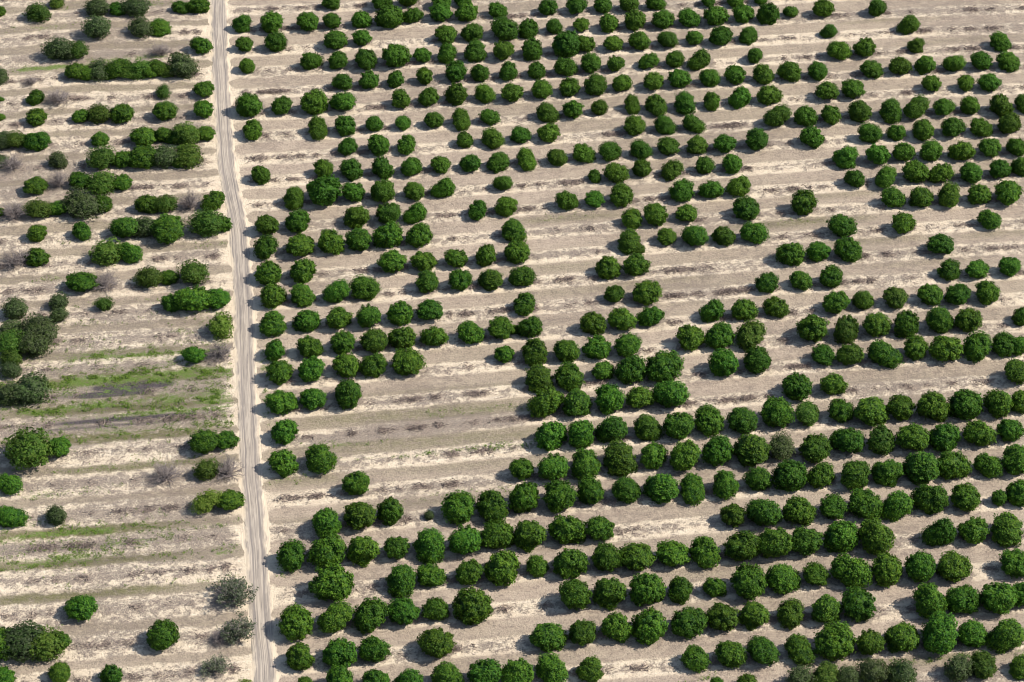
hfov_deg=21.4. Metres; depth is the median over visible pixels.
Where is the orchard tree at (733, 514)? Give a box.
[719,502,746,527]
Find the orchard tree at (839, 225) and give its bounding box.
[826,213,857,237]
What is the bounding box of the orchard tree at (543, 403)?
[526,386,564,417]
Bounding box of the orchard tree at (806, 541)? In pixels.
[789,525,823,555]
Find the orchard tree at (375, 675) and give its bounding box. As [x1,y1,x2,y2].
[361,668,390,681]
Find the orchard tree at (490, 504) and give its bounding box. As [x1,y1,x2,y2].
[474,488,508,521]
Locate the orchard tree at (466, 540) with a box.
[447,523,482,554]
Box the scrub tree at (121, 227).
[107,216,137,237]
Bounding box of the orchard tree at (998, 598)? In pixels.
[980,581,1018,614]
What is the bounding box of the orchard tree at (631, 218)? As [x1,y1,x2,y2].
[619,207,642,230]
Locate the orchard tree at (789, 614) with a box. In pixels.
[776,597,804,629]
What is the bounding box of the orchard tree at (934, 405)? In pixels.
[915,389,952,421]
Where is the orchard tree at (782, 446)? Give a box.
[767,430,795,460]
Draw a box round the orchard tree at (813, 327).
[795,313,829,342]
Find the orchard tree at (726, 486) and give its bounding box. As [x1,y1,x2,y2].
[712,469,739,499]
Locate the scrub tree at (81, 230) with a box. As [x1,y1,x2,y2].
[72,221,90,240]
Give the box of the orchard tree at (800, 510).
[781,494,816,525]
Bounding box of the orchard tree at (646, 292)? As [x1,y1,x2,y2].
[632,279,662,305]
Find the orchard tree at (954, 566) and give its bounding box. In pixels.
[935,550,972,582]
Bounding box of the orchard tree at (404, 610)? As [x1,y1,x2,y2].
[386,596,420,625]
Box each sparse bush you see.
[199,652,232,680]
[205,572,258,607]
[216,610,256,644]
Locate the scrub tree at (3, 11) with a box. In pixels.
[0,6,6,16]
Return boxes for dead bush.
[0,152,23,173]
[0,199,27,219]
[0,246,29,270]
[23,75,38,85]
[44,84,73,106]
[47,171,68,188]
[94,268,119,292]
[148,41,174,54]
[148,459,186,485]
[175,189,201,209]
[203,342,234,362]
[210,631,225,647]
[214,451,246,482]
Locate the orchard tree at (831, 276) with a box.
[818,264,843,287]
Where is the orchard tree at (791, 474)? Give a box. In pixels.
[771,459,808,491]
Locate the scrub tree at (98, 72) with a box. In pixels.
[88,57,108,81]
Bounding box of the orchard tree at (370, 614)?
[352,596,388,634]
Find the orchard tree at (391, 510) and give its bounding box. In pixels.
[376,496,403,526]
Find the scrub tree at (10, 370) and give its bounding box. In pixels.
[0,361,23,378]
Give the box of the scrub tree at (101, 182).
[86,169,116,195]
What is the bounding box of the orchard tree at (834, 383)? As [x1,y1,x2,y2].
[819,372,848,394]
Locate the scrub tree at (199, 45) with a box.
[187,36,213,54]
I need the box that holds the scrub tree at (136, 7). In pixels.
[117,0,151,16]
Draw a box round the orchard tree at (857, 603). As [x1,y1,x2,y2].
[839,586,876,622]
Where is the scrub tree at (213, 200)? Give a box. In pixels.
[200,189,225,211]
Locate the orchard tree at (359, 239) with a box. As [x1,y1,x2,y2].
[344,227,372,250]
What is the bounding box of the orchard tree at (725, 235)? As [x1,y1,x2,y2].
[710,226,735,245]
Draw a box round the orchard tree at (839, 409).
[827,398,853,423]
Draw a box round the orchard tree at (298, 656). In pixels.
[285,641,314,670]
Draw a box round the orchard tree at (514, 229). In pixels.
[501,218,527,241]
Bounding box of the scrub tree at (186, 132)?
[170,120,201,145]
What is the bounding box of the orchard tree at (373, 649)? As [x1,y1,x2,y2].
[357,635,392,662]
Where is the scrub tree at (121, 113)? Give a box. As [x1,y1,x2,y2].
[109,103,136,123]
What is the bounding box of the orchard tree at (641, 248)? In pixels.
[634,243,645,253]
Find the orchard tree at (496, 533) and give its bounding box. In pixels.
[480,518,515,548]
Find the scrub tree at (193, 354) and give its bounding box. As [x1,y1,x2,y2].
[181,346,207,362]
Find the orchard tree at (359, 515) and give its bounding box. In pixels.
[342,501,376,529]
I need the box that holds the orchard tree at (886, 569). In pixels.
[871,552,902,587]
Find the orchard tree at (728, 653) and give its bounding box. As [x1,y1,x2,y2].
[713,640,747,668]
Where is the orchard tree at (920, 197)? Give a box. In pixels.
[908,186,933,207]
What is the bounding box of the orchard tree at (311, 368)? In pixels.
[297,355,325,381]
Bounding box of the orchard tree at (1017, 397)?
[1010,389,1023,414]
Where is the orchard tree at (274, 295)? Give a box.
[259,283,287,308]
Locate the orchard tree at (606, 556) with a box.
[590,541,621,571]
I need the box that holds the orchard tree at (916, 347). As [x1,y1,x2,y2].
[903,334,928,360]
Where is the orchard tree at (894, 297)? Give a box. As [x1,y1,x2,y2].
[881,286,908,308]
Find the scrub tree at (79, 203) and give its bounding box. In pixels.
[59,185,105,219]
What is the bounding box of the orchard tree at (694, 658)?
[678,644,711,672]
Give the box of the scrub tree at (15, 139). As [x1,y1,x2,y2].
[5,130,25,147]
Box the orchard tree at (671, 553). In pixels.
[654,539,690,566]
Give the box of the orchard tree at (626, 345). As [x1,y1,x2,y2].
[614,332,642,357]
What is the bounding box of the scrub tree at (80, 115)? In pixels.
[71,109,88,122]
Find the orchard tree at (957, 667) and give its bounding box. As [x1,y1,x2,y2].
[943,652,976,681]
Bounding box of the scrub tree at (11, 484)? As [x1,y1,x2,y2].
[0,472,23,494]
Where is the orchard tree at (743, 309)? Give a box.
[731,297,758,320]
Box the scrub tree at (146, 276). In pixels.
[130,266,163,288]
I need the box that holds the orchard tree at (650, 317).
[635,306,664,326]
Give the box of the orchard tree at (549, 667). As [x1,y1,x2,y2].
[534,651,567,681]
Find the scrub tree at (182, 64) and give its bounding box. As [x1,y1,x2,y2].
[165,52,201,79]
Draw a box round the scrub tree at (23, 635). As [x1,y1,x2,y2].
[2,617,45,662]
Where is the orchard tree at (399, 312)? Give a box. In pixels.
[386,300,414,325]
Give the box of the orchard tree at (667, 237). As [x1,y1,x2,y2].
[657,228,677,245]
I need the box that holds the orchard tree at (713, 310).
[698,298,724,322]
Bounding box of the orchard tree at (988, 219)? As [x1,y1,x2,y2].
[976,208,1001,229]
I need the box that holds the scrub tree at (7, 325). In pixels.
[0,319,25,336]
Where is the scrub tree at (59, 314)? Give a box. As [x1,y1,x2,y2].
[49,307,69,322]
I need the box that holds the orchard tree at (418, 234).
[405,222,434,247]
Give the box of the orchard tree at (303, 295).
[289,282,315,307]
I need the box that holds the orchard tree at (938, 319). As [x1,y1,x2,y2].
[924,305,954,333]
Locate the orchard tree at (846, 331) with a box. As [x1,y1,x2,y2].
[833,314,858,344]
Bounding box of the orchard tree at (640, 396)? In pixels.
[626,385,656,408]
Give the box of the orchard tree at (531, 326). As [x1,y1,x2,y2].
[517,315,542,337]
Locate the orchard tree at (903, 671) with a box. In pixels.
[886,658,916,681]
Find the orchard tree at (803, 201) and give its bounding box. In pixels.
[790,189,818,215]
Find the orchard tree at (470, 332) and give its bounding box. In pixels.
[454,320,486,343]
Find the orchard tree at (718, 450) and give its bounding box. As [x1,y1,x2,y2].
[701,433,735,466]
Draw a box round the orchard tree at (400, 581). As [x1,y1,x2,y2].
[385,564,416,598]
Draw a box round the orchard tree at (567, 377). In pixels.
[552,361,585,391]
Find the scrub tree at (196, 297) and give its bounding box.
[173,284,211,312]
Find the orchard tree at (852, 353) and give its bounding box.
[836,343,864,365]
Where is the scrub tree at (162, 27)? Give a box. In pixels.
[149,18,172,37]
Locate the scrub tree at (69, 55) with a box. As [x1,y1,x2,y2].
[58,49,75,59]
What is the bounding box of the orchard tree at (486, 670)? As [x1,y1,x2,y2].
[467,658,502,681]
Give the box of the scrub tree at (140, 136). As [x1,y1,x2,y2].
[127,126,155,146]
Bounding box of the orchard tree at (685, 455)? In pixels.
[669,438,701,470]
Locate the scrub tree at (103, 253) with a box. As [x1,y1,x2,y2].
[88,236,130,266]
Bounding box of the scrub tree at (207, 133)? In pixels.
[196,125,215,140]
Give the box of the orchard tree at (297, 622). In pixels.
[276,602,314,642]
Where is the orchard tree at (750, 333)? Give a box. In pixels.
[735,319,766,351]
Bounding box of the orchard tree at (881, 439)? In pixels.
[866,425,895,455]
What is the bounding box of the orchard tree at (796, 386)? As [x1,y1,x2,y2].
[781,372,812,401]
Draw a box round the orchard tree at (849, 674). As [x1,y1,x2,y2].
[836,663,859,681]
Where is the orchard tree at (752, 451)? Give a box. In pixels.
[733,434,771,467]
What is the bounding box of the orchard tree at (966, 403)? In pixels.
[947,389,984,419]
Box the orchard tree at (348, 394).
[334,378,362,409]
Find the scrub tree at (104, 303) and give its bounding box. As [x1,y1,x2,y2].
[94,296,114,310]
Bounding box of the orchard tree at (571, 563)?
[551,546,589,578]
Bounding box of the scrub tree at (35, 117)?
[25,108,48,126]
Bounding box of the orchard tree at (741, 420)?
[726,407,757,434]
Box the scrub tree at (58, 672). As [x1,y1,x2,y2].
[47,660,71,681]
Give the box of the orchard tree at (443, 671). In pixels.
[430,661,464,681]
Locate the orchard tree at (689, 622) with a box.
[670,605,708,639]
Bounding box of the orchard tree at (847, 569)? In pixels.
[829,552,872,587]
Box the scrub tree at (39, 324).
[17,312,60,342]
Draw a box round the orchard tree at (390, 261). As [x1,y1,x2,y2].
[376,248,407,273]
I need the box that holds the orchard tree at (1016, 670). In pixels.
[1009,653,1023,679]
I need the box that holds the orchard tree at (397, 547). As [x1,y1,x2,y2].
[383,535,409,559]
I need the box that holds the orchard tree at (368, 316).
[356,303,381,327]
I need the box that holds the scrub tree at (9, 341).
[0,327,26,354]
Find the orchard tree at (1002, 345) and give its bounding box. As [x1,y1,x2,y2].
[992,330,1014,357]
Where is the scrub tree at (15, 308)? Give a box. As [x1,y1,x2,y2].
[1,296,28,319]
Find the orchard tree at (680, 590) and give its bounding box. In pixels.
[667,575,693,604]
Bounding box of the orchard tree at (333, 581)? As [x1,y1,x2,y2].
[308,562,354,601]
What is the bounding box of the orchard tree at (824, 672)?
[811,660,838,681]
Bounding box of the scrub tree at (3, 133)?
[0,130,11,149]
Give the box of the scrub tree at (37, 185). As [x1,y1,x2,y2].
[22,176,49,194]
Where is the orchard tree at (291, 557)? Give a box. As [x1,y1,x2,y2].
[276,539,306,574]
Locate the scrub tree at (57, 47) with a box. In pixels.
[40,35,72,60]
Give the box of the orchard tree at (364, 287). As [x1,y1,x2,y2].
[348,274,383,300]
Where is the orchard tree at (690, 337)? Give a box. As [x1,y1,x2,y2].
[675,323,705,351]
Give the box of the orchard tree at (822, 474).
[806,460,837,488]
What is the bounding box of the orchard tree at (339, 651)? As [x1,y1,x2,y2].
[322,637,357,668]
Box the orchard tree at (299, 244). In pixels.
[283,233,315,256]
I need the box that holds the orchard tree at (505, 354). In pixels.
[494,345,514,362]
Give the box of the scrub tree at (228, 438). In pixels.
[216,430,239,449]
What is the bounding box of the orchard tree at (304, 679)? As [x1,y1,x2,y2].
[298,675,312,681]
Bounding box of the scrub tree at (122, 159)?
[111,150,131,167]
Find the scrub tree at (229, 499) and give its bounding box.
[215,489,245,510]
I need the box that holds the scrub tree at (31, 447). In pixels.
[1,427,57,470]
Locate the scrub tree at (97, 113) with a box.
[85,102,110,124]
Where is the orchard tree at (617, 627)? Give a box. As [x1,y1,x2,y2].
[598,611,633,642]
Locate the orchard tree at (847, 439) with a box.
[828,427,865,453]
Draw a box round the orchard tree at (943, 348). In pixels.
[928,335,964,362]
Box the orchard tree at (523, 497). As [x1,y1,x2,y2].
[508,480,539,512]
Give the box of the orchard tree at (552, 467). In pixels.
[537,452,569,479]
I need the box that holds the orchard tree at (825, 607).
[811,594,842,622]
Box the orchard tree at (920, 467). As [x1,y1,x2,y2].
[902,450,941,485]
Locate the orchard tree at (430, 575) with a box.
[415,563,446,587]
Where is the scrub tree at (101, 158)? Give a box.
[84,144,118,169]
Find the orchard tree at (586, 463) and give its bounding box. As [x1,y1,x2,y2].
[570,447,600,480]
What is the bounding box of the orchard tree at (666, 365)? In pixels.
[645,350,684,382]
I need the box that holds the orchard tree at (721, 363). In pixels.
[707,347,739,376]
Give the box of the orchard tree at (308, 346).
[295,334,325,358]
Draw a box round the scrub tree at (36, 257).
[22,247,50,266]
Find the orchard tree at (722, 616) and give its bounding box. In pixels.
[704,602,740,631]
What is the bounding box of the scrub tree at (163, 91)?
[155,84,171,99]
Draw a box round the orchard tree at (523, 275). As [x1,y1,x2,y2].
[508,265,536,286]
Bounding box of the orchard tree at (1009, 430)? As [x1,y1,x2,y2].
[996,417,1023,441]
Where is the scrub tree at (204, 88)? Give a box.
[192,80,214,96]
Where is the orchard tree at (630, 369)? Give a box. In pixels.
[612,354,649,384]
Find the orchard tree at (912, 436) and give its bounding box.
[894,422,930,450]
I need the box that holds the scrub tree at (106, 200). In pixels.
[95,194,112,212]
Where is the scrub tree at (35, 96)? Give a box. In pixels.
[25,89,44,105]
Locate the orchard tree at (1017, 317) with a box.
[1011,306,1023,325]
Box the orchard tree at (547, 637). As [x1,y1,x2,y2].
[528,622,567,651]
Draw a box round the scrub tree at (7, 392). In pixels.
[0,380,23,407]
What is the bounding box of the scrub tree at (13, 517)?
[0,505,30,527]
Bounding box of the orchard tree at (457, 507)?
[440,489,476,525]
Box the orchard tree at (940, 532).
[918,517,956,546]
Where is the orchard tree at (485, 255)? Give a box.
[475,242,496,266]
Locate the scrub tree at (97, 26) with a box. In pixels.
[80,14,112,39]
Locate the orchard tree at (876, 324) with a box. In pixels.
[862,311,892,336]
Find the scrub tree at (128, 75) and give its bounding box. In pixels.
[120,64,135,78]
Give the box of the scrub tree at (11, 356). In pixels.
[0,349,22,364]
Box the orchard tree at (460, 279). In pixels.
[448,268,472,290]
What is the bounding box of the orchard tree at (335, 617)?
[316,599,354,633]
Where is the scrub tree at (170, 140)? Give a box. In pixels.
[165,132,176,143]
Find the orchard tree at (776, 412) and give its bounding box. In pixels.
[758,395,794,427]
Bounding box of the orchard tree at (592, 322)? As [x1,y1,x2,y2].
[579,311,606,334]
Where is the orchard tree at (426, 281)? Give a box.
[414,270,439,292]
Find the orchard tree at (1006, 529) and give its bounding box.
[990,511,1023,547]
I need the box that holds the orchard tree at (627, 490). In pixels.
[611,475,641,503]
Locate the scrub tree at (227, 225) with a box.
[217,215,232,231]
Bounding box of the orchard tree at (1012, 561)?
[998,548,1023,578]
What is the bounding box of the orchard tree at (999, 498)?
[991,489,1008,506]
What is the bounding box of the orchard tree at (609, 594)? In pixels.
[592,577,627,611]
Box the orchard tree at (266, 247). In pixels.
[253,234,278,260]
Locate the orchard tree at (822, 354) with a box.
[810,343,835,365]
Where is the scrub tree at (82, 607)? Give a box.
[63,594,99,621]
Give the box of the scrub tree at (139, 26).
[127,14,153,38]
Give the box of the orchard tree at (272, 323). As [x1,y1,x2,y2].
[258,308,287,336]
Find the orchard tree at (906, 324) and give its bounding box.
[893,309,919,337]
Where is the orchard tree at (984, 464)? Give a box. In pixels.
[973,452,1003,477]
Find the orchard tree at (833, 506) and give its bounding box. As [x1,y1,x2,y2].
[819,493,847,519]
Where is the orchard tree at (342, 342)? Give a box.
[330,329,356,353]
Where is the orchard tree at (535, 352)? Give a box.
[520,337,547,366]
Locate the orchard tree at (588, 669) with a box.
[575,655,603,681]
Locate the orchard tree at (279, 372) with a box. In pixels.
[265,359,295,385]
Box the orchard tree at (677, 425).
[662,412,694,440]
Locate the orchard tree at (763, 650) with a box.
[746,635,780,665]
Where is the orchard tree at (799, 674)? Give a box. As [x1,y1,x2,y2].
[784,664,817,681]
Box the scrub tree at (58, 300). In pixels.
[48,290,69,309]
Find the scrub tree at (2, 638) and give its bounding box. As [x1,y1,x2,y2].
[0,626,13,661]
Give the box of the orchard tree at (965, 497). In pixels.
[949,482,980,511]
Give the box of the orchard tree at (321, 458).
[305,443,337,474]
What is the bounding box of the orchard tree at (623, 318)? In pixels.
[606,306,638,330]
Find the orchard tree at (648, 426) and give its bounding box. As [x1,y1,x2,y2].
[633,412,665,441]
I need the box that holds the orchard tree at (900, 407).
[885,392,915,420]
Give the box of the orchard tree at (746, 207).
[732,195,759,220]
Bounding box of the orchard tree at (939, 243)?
[926,233,955,253]
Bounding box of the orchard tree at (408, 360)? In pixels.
[390,347,426,376]
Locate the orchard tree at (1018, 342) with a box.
[1012,335,1023,355]
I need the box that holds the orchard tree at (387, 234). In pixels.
[371,220,403,248]
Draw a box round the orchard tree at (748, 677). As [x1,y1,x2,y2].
[736,672,757,681]
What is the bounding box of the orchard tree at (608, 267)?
[595,255,622,279]
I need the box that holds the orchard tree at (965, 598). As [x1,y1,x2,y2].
[945,583,982,613]
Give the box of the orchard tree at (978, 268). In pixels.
[965,259,989,278]
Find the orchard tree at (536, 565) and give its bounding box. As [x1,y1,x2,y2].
[525,554,549,576]
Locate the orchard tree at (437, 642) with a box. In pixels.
[415,626,456,658]
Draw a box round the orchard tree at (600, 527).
[585,515,614,540]
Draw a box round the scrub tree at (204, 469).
[191,456,222,481]
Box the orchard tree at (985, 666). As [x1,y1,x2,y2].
[970,650,998,679]
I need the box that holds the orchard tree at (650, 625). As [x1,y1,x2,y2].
[631,606,668,644]
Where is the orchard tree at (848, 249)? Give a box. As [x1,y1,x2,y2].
[833,235,863,262]
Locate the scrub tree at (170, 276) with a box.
[159,269,180,285]
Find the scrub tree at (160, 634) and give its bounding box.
[146,618,180,651]
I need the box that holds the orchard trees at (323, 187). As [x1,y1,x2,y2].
[230,0,1023,234]
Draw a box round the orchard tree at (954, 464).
[936,450,972,479]
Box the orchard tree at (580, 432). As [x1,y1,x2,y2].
[568,419,594,448]
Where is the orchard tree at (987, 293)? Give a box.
[974,279,1000,305]
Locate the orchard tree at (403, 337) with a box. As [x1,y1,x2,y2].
[387,325,416,348]
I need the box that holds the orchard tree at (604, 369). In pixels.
[589,360,614,379]
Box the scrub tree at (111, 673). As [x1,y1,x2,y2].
[98,664,123,681]
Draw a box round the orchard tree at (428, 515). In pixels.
[423,510,434,519]
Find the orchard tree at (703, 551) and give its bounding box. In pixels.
[688,534,720,568]
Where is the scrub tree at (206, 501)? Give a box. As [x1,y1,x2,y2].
[188,488,222,514]
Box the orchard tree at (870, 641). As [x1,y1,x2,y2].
[856,628,885,654]
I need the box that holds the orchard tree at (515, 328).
[510,325,518,333]
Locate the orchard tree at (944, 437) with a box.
[927,422,961,451]
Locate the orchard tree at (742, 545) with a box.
[722,529,760,561]
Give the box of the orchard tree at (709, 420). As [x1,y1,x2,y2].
[693,403,725,437]
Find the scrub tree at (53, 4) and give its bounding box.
[48,0,65,9]
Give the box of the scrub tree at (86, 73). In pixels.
[79,65,93,80]
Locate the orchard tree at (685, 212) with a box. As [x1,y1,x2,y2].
[673,203,697,221]
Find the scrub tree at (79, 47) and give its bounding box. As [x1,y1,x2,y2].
[68,40,88,58]
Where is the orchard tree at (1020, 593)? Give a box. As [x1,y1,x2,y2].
[1013,582,1023,607]
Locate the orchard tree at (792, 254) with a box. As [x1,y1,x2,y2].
[773,242,805,266]
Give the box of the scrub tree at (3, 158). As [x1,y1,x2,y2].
[0,154,9,166]
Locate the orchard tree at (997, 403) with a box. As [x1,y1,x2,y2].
[982,389,1013,418]
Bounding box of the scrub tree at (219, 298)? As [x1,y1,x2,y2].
[205,287,231,308]
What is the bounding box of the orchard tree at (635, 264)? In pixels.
[622,252,651,275]
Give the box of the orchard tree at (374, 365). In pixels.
[357,351,387,377]
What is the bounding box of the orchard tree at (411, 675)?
[392,668,422,681]
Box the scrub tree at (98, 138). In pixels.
[91,131,109,145]
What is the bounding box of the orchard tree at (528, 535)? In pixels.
[513,520,547,552]
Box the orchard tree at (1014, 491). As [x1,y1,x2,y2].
[1005,478,1023,507]
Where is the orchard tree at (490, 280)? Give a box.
[477,269,503,291]
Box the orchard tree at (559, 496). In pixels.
[541,478,577,513]
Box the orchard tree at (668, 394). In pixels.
[651,379,690,407]
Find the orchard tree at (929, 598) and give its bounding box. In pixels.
[911,582,947,619]
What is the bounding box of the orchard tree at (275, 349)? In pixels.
[264,338,284,361]
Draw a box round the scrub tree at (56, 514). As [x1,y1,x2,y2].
[43,504,67,526]
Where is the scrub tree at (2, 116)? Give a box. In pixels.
[0,113,5,120]
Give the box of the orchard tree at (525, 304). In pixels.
[513,292,536,315]
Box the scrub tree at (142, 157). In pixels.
[128,144,158,168]
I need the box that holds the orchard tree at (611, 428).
[593,415,627,442]
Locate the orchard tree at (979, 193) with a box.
[967,183,991,205]
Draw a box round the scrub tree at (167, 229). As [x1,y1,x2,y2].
[150,213,185,244]
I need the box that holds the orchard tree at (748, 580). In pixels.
[730,562,767,600]
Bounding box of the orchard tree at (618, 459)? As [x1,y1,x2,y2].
[602,438,637,477]
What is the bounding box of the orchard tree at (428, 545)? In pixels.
[412,527,445,564]
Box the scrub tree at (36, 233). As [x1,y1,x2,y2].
[26,224,46,241]
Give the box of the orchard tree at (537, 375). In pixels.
[524,363,553,392]
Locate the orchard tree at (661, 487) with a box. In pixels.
[642,473,679,504]
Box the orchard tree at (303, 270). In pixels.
[289,257,316,283]
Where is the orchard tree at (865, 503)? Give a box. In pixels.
[847,487,884,519]
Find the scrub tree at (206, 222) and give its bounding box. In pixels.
[184,207,226,237]
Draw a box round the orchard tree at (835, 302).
[822,290,850,313]
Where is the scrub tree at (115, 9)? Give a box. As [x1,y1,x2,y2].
[109,1,125,15]
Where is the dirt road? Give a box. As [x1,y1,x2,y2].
[208,0,279,681]
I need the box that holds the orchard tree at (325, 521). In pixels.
[310,507,341,537]
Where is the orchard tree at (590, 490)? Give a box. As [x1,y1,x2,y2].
[576,476,604,504]
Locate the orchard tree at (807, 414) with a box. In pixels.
[795,399,819,426]
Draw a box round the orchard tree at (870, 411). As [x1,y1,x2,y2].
[852,396,890,426]
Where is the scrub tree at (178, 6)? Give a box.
[171,0,188,13]
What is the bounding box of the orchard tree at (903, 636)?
[883,621,922,652]
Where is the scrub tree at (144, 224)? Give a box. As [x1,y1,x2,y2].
[130,215,155,237]
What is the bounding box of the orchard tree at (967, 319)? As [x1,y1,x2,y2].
[954,307,982,332]
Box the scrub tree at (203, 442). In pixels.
[186,429,220,453]
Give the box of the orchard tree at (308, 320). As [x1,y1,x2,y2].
[292,309,321,332]
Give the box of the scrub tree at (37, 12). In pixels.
[21,2,51,23]
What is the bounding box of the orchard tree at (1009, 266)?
[997,256,1021,277]
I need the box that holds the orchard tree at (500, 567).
[482,548,520,586]
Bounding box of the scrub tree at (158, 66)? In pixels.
[148,59,165,76]
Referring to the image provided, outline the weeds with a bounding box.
[0,0,996,681]
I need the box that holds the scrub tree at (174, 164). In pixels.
[170,153,181,167]
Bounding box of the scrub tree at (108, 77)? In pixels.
[102,67,111,79]
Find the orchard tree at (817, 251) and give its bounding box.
[805,241,830,262]
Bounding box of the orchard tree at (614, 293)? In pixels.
[603,285,625,302]
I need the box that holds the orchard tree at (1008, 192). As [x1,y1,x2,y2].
[993,179,1023,205]
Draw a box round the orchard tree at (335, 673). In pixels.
[325,664,353,681]
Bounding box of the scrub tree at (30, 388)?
[13,370,51,407]
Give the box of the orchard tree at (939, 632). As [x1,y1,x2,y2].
[920,609,959,655]
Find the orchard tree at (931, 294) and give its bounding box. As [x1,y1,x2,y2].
[916,283,943,305]
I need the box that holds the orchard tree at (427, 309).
[414,298,443,319]
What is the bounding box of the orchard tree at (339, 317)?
[325,306,353,328]
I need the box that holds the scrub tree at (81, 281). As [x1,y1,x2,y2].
[63,271,99,291]
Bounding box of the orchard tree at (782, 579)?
[765,563,801,594]
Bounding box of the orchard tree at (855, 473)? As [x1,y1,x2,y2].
[840,459,870,490]
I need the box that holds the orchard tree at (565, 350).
[552,339,579,362]
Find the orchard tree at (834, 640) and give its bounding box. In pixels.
[813,619,859,661]
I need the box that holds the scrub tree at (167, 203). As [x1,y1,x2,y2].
[150,194,178,212]
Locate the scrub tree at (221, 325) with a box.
[206,311,233,341]
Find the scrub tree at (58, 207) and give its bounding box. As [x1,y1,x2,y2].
[47,200,67,215]
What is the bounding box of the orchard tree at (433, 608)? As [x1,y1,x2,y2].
[421,596,449,620]
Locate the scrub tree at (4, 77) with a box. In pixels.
[0,66,8,84]
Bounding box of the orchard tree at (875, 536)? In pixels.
[858,517,895,554]
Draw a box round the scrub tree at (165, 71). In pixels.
[158,63,175,77]
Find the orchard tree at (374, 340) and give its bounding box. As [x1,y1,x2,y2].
[359,327,388,353]
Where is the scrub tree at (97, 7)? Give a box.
[83,0,109,16]
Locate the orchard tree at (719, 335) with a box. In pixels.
[704,321,736,349]
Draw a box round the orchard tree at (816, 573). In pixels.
[802,561,830,585]
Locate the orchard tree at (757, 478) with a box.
[742,466,772,490]
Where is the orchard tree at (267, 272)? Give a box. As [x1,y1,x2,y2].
[254,260,283,285]
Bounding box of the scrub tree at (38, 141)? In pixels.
[21,130,51,151]
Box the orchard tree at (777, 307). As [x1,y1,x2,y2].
[761,296,789,317]
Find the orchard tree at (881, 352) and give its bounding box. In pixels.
[866,339,903,368]
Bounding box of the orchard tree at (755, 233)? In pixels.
[739,222,769,243]
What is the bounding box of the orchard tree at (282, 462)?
[266,448,299,477]
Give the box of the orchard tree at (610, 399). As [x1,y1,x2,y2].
[593,382,626,414]
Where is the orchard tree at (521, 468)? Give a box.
[508,457,534,479]
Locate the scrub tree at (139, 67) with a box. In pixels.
[127,58,152,79]
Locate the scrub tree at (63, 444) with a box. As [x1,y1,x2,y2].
[47,435,71,456]
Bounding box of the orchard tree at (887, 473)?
[870,459,903,486]
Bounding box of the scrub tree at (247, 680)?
[237,678,251,681]
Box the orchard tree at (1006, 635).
[985,618,1023,654]
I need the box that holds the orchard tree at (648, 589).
[628,572,666,606]
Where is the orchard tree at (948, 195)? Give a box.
[937,180,960,207]
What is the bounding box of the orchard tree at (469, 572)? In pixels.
[455,558,483,584]
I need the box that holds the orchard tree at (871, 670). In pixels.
[853,657,889,681]
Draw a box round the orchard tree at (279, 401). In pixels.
[263,389,301,415]
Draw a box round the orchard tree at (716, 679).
[710,676,723,681]
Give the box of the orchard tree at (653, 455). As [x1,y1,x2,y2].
[640,441,668,469]
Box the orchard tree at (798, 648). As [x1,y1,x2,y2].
[784,633,815,666]
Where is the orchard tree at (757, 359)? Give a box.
[743,345,771,374]
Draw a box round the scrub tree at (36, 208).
[19,197,55,218]
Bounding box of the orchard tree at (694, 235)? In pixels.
[680,224,708,245]
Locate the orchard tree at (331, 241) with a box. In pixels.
[317,228,345,254]
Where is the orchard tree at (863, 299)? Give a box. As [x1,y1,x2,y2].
[851,289,874,310]
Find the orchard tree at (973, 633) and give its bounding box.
[957,618,989,648]
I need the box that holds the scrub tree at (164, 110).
[152,100,178,120]
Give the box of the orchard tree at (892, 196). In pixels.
[878,185,907,207]
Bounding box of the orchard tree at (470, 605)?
[450,586,494,625]
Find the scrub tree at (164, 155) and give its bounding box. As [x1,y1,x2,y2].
[151,144,179,168]
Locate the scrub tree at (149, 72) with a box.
[143,66,156,77]
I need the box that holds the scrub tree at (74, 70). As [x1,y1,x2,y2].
[63,62,83,78]
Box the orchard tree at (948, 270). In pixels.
[936,258,961,280]
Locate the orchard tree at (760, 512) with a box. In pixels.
[743,497,783,525]
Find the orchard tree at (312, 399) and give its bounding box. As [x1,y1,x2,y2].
[298,388,327,409]
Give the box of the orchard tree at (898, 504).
[880,490,914,522]
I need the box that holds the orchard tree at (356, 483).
[341,470,369,494]
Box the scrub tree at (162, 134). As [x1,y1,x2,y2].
[154,127,172,142]
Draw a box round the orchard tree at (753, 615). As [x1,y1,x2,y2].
[737,601,769,630]
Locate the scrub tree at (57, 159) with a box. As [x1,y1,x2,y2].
[46,150,68,170]
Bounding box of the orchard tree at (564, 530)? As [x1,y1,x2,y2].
[546,514,586,544]
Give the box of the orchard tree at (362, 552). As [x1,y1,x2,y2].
[345,535,380,567]
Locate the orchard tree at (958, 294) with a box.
[943,282,971,304]
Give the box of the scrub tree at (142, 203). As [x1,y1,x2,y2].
[134,194,158,213]
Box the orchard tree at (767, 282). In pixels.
[753,271,778,292]
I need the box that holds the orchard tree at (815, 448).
[798,433,831,462]
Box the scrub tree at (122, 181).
[111,173,132,190]
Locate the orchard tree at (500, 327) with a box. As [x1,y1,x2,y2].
[487,316,514,338]
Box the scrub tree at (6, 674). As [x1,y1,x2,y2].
[0,665,16,681]
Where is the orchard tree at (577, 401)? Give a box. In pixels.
[562,387,592,415]
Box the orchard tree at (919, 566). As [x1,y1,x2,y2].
[903,549,937,582]
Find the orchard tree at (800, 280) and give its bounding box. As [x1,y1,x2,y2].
[789,271,812,290]
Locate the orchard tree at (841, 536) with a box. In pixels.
[822,519,860,553]
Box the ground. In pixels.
[0,0,1023,681]
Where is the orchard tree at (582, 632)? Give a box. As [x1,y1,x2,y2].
[568,618,595,645]
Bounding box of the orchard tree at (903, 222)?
[891,211,916,233]

